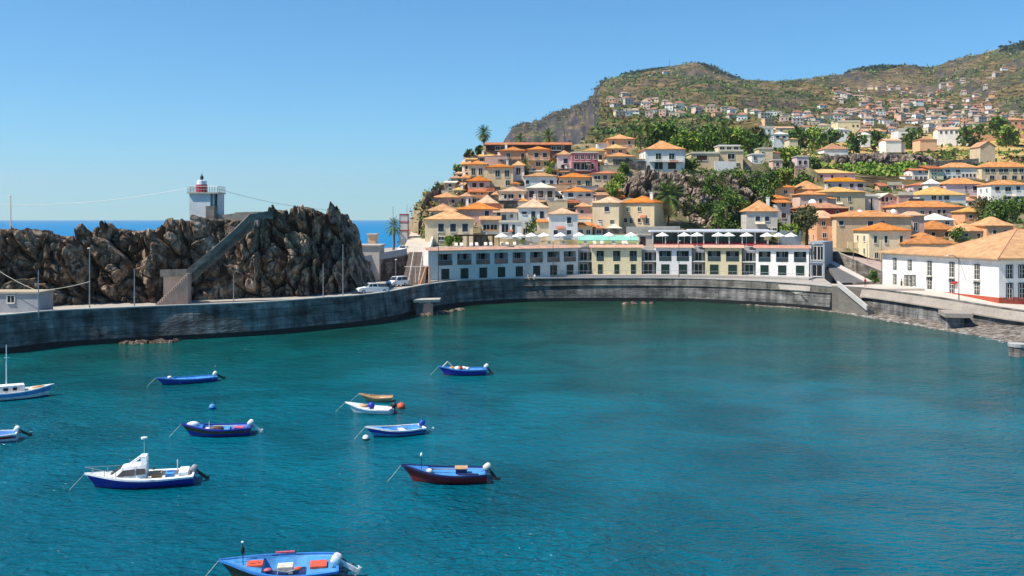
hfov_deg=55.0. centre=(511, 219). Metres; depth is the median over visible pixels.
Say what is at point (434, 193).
rock slope
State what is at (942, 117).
house
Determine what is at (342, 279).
street lamp
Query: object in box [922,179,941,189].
house
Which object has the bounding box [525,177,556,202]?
house
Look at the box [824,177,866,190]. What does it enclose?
house
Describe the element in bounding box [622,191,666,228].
house
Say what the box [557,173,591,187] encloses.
house
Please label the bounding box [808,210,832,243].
house
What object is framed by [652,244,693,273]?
hotel wing
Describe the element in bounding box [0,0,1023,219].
sky
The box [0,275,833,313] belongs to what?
quay
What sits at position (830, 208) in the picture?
house
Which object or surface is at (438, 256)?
street lamp
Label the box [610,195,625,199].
house
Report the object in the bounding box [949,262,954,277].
window
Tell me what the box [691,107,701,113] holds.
house
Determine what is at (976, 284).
window
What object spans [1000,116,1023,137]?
house
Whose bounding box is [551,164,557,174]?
house
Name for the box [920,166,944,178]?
house
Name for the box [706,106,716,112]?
house
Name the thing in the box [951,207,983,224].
house
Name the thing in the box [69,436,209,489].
cabin cruiser
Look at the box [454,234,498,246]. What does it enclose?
pergola
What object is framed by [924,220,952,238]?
house
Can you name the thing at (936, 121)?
house
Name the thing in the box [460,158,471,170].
house
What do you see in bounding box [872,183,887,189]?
house
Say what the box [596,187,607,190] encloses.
house
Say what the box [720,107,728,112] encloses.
house
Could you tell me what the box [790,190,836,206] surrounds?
house
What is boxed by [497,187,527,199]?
house
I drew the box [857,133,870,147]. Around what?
house
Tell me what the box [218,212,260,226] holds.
platform
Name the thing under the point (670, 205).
palm tree
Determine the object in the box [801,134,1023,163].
dry field
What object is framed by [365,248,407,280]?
retaining wall
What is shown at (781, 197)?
house
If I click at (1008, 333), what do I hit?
pebble beach
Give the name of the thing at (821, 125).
house
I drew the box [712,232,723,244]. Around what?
parasol
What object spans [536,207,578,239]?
house
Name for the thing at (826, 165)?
hillside scrub
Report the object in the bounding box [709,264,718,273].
shutter door
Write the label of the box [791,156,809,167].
house
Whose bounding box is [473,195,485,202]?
house
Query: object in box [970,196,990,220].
tree
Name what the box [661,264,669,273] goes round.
shutter door
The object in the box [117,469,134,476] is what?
window
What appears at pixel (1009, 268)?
window
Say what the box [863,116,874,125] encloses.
house
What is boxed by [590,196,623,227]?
house
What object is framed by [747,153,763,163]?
house
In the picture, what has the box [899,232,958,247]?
house
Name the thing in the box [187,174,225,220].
light tower
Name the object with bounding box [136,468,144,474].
window
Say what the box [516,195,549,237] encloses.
house
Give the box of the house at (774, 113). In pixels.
[766,111,776,115]
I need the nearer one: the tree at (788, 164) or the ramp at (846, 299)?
the ramp at (846, 299)
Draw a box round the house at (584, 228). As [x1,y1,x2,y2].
[578,222,594,234]
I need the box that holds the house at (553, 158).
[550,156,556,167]
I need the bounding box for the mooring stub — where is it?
[413,298,440,314]
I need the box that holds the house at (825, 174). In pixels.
[813,169,855,180]
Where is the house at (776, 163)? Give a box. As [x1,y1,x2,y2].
[769,159,782,169]
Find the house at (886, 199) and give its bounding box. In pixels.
[878,193,897,210]
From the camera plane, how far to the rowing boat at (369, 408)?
85.90 m
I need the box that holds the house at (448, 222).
[423,209,474,245]
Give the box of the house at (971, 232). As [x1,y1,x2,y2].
[946,223,982,242]
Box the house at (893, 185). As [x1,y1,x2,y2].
[887,182,901,190]
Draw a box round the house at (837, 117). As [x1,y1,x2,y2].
[832,115,843,120]
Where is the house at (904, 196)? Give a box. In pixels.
[895,192,913,203]
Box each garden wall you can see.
[485,156,506,164]
[486,187,499,190]
[490,196,498,200]
[493,204,503,208]
[496,200,517,208]
[498,159,520,164]
[501,198,527,201]
[506,186,524,189]
[525,233,541,242]
[548,184,569,190]
[548,201,567,212]
[558,168,574,173]
[559,183,577,188]
[576,186,596,190]
[576,196,590,204]
[578,213,591,217]
[578,219,590,221]
[592,228,625,234]
[600,165,620,171]
[615,159,632,164]
[626,226,679,234]
[629,161,645,170]
[714,161,734,171]
[780,230,800,244]
[794,166,804,175]
[847,242,857,254]
[910,198,924,200]
[930,158,978,165]
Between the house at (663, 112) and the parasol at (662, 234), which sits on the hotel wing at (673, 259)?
the parasol at (662, 234)
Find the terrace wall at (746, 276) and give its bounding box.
[426,271,814,282]
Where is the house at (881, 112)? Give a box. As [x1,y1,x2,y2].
[876,111,885,115]
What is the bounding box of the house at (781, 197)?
[772,194,789,200]
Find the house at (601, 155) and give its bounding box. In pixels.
[581,147,605,164]
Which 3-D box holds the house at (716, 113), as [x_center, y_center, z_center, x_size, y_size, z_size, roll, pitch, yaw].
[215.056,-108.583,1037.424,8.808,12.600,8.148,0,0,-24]
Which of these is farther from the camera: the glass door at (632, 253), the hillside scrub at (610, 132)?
the hillside scrub at (610, 132)
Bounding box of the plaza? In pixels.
[384,247,408,255]
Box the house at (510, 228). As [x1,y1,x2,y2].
[485,220,522,238]
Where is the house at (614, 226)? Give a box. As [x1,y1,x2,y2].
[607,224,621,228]
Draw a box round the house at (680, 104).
[673,101,683,107]
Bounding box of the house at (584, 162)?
[570,152,598,173]
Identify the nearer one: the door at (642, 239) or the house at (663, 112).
the door at (642, 239)
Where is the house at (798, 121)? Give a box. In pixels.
[791,118,802,125]
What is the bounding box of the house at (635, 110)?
[630,108,639,114]
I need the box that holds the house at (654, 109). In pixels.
[650,107,657,112]
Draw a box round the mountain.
[504,48,1023,186]
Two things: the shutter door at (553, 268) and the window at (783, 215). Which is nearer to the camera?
the shutter door at (553, 268)
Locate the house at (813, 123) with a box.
[807,121,819,125]
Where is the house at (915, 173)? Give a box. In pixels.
[898,168,927,178]
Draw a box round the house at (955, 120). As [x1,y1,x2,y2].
[948,118,958,125]
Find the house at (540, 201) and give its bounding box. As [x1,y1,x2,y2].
[533,194,545,203]
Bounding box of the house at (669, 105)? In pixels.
[664,102,673,110]
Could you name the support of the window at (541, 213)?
in the house at (530, 209)
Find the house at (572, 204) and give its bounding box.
[568,200,579,211]
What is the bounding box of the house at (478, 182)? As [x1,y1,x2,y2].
[466,176,490,188]
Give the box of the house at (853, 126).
[831,119,859,132]
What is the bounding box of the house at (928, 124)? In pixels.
[923,121,935,127]
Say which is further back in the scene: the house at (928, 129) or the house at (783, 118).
the house at (783, 118)
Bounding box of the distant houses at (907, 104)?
[606,67,1023,118]
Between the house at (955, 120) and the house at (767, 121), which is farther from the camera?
the house at (955, 120)
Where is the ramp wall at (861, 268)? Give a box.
[831,250,882,283]
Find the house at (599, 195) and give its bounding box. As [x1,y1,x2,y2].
[593,192,608,200]
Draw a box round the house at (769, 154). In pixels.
[754,144,780,162]
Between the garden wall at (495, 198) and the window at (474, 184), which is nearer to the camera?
the garden wall at (495, 198)
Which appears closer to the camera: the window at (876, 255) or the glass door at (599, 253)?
the glass door at (599, 253)
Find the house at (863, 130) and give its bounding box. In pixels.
[856,129,882,133]
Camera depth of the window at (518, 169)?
280.94 m
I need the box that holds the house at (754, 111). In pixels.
[750,109,760,114]
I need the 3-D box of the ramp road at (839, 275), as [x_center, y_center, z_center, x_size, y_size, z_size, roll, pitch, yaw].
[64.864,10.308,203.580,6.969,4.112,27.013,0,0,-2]
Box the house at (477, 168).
[466,160,488,177]
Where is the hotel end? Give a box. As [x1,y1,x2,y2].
[810,241,832,282]
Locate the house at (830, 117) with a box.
[821,116,832,120]
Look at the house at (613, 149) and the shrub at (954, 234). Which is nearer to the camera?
the shrub at (954, 234)
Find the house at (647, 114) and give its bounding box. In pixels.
[645,111,653,118]
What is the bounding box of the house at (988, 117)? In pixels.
[986,114,994,120]
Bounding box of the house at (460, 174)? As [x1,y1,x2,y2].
[454,167,467,176]
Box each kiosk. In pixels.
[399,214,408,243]
[636,234,651,245]
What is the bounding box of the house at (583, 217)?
[578,216,591,222]
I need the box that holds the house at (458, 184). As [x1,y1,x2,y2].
[456,183,466,188]
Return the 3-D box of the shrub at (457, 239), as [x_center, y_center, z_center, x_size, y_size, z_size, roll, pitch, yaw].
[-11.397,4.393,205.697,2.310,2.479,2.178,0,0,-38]
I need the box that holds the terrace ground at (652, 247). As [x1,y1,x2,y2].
[435,246,755,273]
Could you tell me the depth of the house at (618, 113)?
998.84 m
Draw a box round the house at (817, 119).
[811,118,823,123]
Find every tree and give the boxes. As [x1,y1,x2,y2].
[386,217,402,249]
[475,124,491,145]
[513,132,526,141]
[518,156,534,174]
[538,127,558,141]
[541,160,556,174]
[623,121,638,139]
[635,127,645,148]
[639,114,655,146]
[644,121,668,145]
[649,178,686,222]
[662,119,677,143]
[669,129,691,151]
[687,131,704,151]
[698,123,718,151]
[699,169,728,196]
[706,130,724,151]
[714,118,730,144]
[716,181,742,218]
[720,126,744,148]
[727,167,747,186]
[740,129,759,154]
[748,126,765,147]
[760,132,775,147]
[763,167,782,188]
[776,165,794,184]
[778,146,799,161]
[782,161,794,171]
[786,124,814,149]
[790,167,814,185]
[791,203,819,244]
[806,124,828,149]
[822,126,843,144]
[845,131,867,153]
[868,127,888,150]
[898,127,923,148]
[956,122,988,146]
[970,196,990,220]
[977,195,1022,223]
[987,115,1008,138]
[995,124,1022,147]
[1010,197,1023,220]
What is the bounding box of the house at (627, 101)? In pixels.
[623,98,633,104]
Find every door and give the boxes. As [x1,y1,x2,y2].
[439,254,447,259]
[441,268,449,279]
[457,254,466,259]
[460,268,468,278]
[476,253,484,258]
[479,267,487,277]
[495,253,502,258]
[497,266,505,276]
[513,252,520,257]
[515,266,522,276]
[530,252,537,257]
[533,265,540,275]
[547,251,553,257]
[550,265,556,274]
[564,251,570,256]
[566,264,573,274]
[579,263,587,273]
[580,252,586,260]
[597,251,602,255]
[597,264,602,273]
[613,251,619,255]
[614,264,619,273]
[630,251,635,255]
[630,264,635,273]
[640,237,645,245]
[643,263,652,273]
[644,252,651,260]
[659,251,670,255]
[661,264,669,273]
[677,251,687,255]
[678,264,687,273]
[694,264,702,273]
[695,252,701,260]
[708,251,720,256]
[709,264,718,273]
[726,251,738,256]
[728,264,737,274]
[745,253,752,260]
[745,264,753,274]
[759,251,770,256]
[760,265,768,274]
[776,252,787,256]
[778,265,786,274]
[794,252,805,256]
[795,265,804,275]
[811,264,822,276]
[949,279,954,293]
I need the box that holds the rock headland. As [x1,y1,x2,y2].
[0,202,375,305]
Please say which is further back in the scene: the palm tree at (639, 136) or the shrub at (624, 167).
the palm tree at (639, 136)
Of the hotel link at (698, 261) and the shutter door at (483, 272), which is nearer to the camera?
the shutter door at (483, 272)
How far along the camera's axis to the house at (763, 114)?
1014.42 m
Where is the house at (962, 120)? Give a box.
[955,117,966,123]
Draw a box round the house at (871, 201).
[865,194,880,210]
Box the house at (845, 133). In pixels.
[833,128,849,142]
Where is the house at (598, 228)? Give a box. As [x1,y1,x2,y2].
[592,221,604,234]
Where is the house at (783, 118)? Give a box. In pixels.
[779,116,788,121]
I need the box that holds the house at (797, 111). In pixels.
[791,110,802,115]
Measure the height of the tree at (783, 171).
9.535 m
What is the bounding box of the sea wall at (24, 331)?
[0,277,832,353]
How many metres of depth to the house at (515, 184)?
273.58 m
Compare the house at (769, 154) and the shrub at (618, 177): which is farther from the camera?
the house at (769, 154)
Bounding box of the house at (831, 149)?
[816,143,847,155]
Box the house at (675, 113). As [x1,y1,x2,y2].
[669,112,679,116]
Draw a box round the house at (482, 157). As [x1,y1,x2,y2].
[478,151,494,162]
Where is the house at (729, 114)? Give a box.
[726,112,736,118]
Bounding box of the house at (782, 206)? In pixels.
[770,199,792,228]
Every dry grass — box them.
[397,172,476,245]
[820,150,1023,165]
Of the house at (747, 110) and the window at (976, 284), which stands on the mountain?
the house at (747, 110)
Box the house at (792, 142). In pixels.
[783,138,797,147]
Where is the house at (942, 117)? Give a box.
[938,115,947,120]
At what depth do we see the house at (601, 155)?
297.00 m
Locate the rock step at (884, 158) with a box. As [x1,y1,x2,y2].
[819,152,941,165]
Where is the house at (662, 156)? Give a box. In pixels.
[635,141,685,171]
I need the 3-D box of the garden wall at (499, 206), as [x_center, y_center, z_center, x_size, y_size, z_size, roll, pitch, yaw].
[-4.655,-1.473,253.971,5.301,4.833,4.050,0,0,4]
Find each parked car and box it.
[356,283,388,293]
[385,276,407,286]
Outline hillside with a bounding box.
[402,143,1023,260]
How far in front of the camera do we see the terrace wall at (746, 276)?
208.60 m
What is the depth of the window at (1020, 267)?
165.84 m
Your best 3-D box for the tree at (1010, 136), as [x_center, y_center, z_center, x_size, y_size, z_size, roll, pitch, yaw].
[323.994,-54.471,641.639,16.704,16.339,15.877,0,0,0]
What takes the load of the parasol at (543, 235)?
on the hotel wing at (488, 262)
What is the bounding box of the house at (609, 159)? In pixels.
[603,152,635,164]
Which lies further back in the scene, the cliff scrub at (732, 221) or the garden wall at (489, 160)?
the garden wall at (489, 160)
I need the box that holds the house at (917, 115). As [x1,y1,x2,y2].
[912,112,920,118]
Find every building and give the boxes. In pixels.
[362,244,385,281]
[366,233,379,243]
[484,142,572,157]
[830,210,912,248]
[876,229,1023,303]
[977,162,1023,179]
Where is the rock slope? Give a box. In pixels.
[418,157,470,234]
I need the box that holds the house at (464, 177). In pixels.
[460,171,471,183]
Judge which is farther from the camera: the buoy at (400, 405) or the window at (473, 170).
the window at (473, 170)
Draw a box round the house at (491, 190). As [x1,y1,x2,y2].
[486,188,494,195]
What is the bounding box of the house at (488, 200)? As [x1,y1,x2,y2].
[475,195,498,206]
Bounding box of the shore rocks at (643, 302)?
[622,301,654,303]
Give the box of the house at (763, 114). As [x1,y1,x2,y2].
[758,112,769,118]
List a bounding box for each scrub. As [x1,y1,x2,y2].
[413,145,1019,244]
[416,136,1023,249]
[584,48,1023,170]
[637,144,747,155]
[679,166,788,232]
[747,153,850,168]
[798,145,1011,156]
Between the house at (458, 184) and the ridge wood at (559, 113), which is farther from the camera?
the ridge wood at (559, 113)
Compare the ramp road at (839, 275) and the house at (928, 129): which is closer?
the ramp road at (839, 275)
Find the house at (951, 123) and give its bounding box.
[944,121,954,126]
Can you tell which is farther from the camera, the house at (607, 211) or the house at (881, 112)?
the house at (881, 112)
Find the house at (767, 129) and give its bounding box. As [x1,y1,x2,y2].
[759,125,773,134]
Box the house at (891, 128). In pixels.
[887,126,895,130]
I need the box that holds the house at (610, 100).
[606,98,615,104]
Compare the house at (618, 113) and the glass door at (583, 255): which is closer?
the glass door at (583, 255)
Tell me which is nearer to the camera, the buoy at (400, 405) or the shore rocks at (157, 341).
the buoy at (400, 405)
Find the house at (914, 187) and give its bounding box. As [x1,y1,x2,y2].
[905,178,926,191]
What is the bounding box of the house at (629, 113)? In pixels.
[626,111,632,115]
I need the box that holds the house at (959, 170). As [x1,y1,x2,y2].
[939,159,978,178]
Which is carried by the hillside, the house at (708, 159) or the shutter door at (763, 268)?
the house at (708, 159)
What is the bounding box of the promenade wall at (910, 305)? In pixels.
[860,288,1023,325]
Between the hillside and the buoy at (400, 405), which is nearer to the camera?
the buoy at (400, 405)
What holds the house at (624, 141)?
on the hillside
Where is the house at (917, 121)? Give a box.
[912,118,922,123]
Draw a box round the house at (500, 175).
[485,158,514,187]
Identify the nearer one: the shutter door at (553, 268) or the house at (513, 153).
the shutter door at (553, 268)
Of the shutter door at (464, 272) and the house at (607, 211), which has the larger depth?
the house at (607, 211)
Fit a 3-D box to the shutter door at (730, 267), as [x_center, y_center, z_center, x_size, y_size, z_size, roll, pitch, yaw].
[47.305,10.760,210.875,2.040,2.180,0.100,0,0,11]
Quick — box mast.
[9,195,10,227]
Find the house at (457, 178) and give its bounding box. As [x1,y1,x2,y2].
[450,175,460,180]
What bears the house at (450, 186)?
on the hillside
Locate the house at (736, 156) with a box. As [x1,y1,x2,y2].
[716,150,743,169]
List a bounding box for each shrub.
[431,181,444,190]
[444,235,454,246]
[452,163,465,172]
[452,234,462,244]
[463,149,474,157]
[474,145,484,153]
[525,217,536,232]
[603,179,622,196]
[609,172,629,188]
[617,161,629,172]
[679,200,695,215]
[685,156,701,171]
[687,174,699,187]
[711,201,727,222]
[735,198,750,210]
[779,222,789,233]
[789,223,799,235]
[809,157,821,168]
[865,270,879,283]
[948,226,966,241]
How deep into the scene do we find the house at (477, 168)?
285.00 m
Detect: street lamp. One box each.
[38,270,38,318]
[87,248,90,307]
[134,269,134,305]
[323,263,323,296]
[342,264,342,295]
[395,259,396,288]
[438,232,439,281]
[812,244,812,281]
[853,234,855,270]
[881,240,881,280]
[946,255,966,299]
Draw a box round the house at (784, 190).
[772,184,795,207]
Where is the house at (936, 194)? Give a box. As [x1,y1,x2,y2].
[913,187,966,205]
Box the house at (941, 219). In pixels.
[924,213,955,225]
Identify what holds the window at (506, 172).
in the house at (500, 175)
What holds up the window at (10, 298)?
in the flat hut
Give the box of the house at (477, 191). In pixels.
[468,188,489,195]
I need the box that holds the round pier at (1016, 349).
[1007,342,1023,356]
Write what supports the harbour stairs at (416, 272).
on the quay
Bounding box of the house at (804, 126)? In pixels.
[790,125,811,130]
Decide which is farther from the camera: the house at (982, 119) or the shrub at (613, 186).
the house at (982, 119)
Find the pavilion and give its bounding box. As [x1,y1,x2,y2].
[648,229,776,245]
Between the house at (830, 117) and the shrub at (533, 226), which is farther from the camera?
the house at (830, 117)
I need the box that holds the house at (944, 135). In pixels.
[932,127,967,145]
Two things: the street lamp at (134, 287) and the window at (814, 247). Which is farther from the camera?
the window at (814, 247)
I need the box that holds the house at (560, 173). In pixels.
[555,165,569,176]
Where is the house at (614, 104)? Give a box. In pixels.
[610,101,620,106]
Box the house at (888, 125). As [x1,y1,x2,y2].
[886,123,896,128]
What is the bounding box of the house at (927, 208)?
[882,201,964,217]
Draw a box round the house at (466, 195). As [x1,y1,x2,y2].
[458,192,473,205]
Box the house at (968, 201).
[966,197,974,206]
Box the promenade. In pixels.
[901,290,1023,309]
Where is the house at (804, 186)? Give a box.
[794,181,824,193]
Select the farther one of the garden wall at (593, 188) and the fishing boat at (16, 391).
the garden wall at (593, 188)
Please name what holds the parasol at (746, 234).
on the hotel link at (749, 262)
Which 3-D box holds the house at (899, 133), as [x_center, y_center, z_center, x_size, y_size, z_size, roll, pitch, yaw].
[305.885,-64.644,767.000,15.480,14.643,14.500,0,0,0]
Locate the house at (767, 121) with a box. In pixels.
[761,118,774,125]
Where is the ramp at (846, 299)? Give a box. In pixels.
[832,281,873,315]
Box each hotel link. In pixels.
[578,250,591,273]
[642,249,655,273]
[692,249,704,273]
[742,250,755,274]
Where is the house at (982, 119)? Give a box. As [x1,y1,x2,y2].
[974,116,986,122]
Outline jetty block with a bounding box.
[938,310,972,328]
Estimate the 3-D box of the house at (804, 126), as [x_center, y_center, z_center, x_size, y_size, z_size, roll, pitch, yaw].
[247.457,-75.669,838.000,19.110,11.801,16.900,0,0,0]
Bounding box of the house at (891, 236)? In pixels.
[852,222,913,261]
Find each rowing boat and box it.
[0,425,32,441]
[155,371,224,384]
[171,419,262,436]
[208,541,361,575]
[345,402,396,414]
[353,393,392,401]
[357,419,433,436]
[387,453,500,483]
[435,361,493,375]
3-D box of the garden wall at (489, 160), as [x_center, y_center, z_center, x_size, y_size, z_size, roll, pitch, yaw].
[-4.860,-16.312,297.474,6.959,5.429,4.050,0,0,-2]
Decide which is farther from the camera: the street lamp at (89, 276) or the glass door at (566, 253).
the glass door at (566, 253)
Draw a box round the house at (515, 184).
[510,182,520,185]
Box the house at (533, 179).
[523,167,557,189]
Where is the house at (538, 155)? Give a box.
[525,146,550,169]
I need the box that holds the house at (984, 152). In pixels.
[968,141,995,162]
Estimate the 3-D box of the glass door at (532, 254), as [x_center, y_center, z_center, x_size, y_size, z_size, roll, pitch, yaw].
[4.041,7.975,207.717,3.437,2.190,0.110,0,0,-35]
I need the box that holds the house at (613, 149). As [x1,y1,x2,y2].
[603,144,627,155]
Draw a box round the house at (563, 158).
[555,150,570,167]
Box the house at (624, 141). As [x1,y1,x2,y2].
[595,134,635,149]
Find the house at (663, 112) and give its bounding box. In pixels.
[658,109,667,116]
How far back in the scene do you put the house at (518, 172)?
281.00 m
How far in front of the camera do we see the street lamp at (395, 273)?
175.94 m
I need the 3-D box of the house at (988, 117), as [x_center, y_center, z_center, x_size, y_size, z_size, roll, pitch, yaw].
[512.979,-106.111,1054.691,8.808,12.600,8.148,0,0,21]
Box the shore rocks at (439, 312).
[414,307,465,316]
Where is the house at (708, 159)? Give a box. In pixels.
[686,152,719,169]
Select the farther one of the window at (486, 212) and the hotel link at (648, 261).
the window at (486, 212)
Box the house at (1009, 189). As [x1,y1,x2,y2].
[976,176,1023,201]
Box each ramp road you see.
[405,232,429,253]
[809,259,863,282]
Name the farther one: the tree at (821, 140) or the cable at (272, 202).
the tree at (821, 140)
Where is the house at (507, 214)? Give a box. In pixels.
[492,209,517,219]
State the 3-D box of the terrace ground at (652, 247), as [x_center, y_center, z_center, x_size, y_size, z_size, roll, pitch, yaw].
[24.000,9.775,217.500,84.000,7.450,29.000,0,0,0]
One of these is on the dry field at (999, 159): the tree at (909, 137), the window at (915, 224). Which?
the tree at (909, 137)
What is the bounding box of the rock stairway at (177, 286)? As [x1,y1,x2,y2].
[155,211,272,304]
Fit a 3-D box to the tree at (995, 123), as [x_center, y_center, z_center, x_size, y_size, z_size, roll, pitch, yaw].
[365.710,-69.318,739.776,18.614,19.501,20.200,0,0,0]
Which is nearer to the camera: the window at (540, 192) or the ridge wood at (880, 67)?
the window at (540, 192)
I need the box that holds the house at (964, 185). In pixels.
[940,178,984,195]
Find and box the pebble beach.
[746,304,1023,342]
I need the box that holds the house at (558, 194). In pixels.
[555,191,561,198]
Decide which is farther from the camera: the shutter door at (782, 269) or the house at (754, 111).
the house at (754, 111)
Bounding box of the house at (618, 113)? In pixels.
[613,111,625,116]
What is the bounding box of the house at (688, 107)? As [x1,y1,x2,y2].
[683,106,695,110]
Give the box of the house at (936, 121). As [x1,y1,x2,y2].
[929,119,940,124]
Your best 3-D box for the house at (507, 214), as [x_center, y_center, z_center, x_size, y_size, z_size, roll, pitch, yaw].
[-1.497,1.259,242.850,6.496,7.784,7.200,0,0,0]
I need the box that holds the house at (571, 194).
[560,187,594,205]
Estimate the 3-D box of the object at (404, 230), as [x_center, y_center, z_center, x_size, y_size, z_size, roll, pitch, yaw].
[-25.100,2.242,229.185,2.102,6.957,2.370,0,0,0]
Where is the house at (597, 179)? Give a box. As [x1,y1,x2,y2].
[588,171,621,193]
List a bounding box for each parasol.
[495,233,508,236]
[512,233,525,236]
[525,233,537,236]
[538,233,550,236]
[554,232,566,244]
[573,232,584,245]
[656,232,668,244]
[691,232,703,245]
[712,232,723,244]
[724,232,734,244]
[740,232,752,245]
[760,233,772,236]
[773,233,784,244]
[785,233,797,236]
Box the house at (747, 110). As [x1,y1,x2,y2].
[744,108,753,112]
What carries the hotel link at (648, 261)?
on the terrace ground at (652, 247)
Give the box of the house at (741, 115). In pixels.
[737,112,747,121]
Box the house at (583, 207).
[574,202,591,212]
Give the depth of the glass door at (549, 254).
210.62 m
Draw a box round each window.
[7,295,14,303]
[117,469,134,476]
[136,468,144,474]
[438,223,443,231]
[450,223,455,231]
[462,223,467,231]
[471,168,475,174]
[472,182,476,187]
[478,168,482,174]
[479,182,483,187]
[483,224,489,231]
[484,210,489,215]
[490,224,497,229]
[495,170,499,176]
[501,224,508,232]
[504,170,509,176]
[505,180,509,185]
[512,224,515,234]
[516,167,520,174]
[529,190,534,197]
[531,211,535,218]
[538,190,543,197]
[539,211,543,218]
[547,190,552,197]
[563,158,567,163]
[566,217,571,223]
[566,230,571,234]
[573,163,579,169]
[581,163,587,169]
[585,180,589,185]
[586,229,590,234]
[604,206,609,211]
[645,218,649,223]
[654,162,662,169]
[655,153,661,159]
[668,162,675,169]
[669,153,674,159]
[696,155,707,160]
[727,153,734,158]
[755,216,760,221]
[764,216,769,221]
[781,213,786,217]
[810,246,816,260]
[817,246,822,260]
[839,220,843,225]
[857,183,863,187]
[867,221,873,225]
[870,198,872,209]
[873,236,877,243]
[874,252,878,258]
[884,236,887,243]
[893,258,896,269]
[893,274,896,284]
[904,275,906,285]
[907,260,911,269]
[907,275,911,286]
[912,275,915,286]
[913,222,917,230]
[927,261,931,275]
[927,277,931,288]
[944,195,949,199]
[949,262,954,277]
[974,264,979,279]
[974,282,979,293]
[989,175,994,179]
[1005,187,1010,191]
[1006,265,1012,277]
[1006,283,1012,299]
[1018,265,1023,277]
[1018,283,1023,299]
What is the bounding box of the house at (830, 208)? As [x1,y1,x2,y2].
[790,203,848,214]
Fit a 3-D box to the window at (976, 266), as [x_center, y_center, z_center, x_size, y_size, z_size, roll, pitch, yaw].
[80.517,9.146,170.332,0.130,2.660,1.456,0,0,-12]
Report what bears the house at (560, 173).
on the hillside
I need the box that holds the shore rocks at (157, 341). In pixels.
[118,338,179,344]
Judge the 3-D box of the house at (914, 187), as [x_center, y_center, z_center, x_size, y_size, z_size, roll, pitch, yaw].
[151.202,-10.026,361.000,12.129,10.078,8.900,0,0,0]
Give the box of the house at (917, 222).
[899,211,926,234]
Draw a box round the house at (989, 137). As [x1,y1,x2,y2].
[970,126,995,141]
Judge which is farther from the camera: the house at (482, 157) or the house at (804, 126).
the house at (804, 126)
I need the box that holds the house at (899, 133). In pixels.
[891,128,916,139]
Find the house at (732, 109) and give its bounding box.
[727,107,737,113]
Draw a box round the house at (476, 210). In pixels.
[456,199,499,224]
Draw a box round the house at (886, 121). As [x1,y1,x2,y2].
[881,120,892,123]
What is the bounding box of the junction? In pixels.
[778,284,924,293]
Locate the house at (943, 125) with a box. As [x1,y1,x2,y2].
[938,124,948,126]
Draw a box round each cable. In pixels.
[1,272,89,290]
[45,188,186,204]
[220,189,324,209]
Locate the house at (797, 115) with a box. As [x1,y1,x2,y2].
[792,113,800,117]
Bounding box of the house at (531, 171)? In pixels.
[527,165,542,174]
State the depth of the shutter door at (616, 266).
213.00 m
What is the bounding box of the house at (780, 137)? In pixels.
[768,129,788,147]
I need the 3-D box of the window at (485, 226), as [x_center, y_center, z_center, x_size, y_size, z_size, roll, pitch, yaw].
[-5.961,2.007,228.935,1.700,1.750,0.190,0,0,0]
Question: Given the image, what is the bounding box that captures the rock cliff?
[622,165,772,228]
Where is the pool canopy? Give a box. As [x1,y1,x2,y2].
[578,235,638,245]
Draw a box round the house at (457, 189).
[452,184,466,194]
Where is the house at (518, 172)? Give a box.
[511,161,525,180]
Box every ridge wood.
[508,85,599,131]
[620,61,743,79]
[843,63,917,74]
[998,40,1023,52]
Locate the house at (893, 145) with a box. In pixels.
[878,139,904,153]
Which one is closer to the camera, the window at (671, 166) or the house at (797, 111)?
the window at (671, 166)
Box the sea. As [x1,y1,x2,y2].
[0,220,1023,575]
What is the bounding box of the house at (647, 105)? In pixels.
[643,103,650,109]
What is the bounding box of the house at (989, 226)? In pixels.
[969,211,1019,236]
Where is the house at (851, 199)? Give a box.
[815,184,865,210]
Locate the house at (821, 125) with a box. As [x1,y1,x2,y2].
[816,123,833,133]
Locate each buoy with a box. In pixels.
[209,403,215,409]
[363,434,368,440]
[397,401,404,408]
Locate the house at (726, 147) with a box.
[714,145,740,151]
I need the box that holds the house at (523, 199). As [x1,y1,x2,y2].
[519,195,527,201]
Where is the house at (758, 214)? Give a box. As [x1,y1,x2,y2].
[739,197,779,233]
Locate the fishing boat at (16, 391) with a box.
[0,345,63,400]
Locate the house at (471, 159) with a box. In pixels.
[466,158,477,161]
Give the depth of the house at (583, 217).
241.12 m
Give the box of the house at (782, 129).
[773,127,793,133]
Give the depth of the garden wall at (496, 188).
272.03 m
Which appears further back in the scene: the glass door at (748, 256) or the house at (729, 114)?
the house at (729, 114)
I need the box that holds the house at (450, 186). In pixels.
[443,181,459,191]
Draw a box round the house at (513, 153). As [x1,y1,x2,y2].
[492,143,526,162]
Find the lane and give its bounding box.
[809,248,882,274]
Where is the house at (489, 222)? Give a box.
[478,216,500,233]
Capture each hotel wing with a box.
[423,245,580,279]
[588,244,643,273]
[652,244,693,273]
[703,245,743,274]
[753,245,811,276]
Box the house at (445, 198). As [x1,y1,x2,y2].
[432,192,461,206]
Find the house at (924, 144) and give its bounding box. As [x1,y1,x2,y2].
[912,137,937,151]
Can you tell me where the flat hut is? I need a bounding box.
[0,289,54,312]
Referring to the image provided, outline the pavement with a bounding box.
[809,258,870,280]
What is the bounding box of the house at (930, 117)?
[926,115,935,119]
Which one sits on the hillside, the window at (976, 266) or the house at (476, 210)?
the house at (476, 210)
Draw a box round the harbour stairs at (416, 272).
[402,247,429,285]
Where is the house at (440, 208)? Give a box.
[426,203,458,215]
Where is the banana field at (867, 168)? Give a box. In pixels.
[840,157,925,175]
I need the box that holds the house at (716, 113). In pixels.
[711,110,721,116]
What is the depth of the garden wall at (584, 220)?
240.79 m
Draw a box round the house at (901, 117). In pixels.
[896,114,905,120]
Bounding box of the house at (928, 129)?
[923,127,934,132]

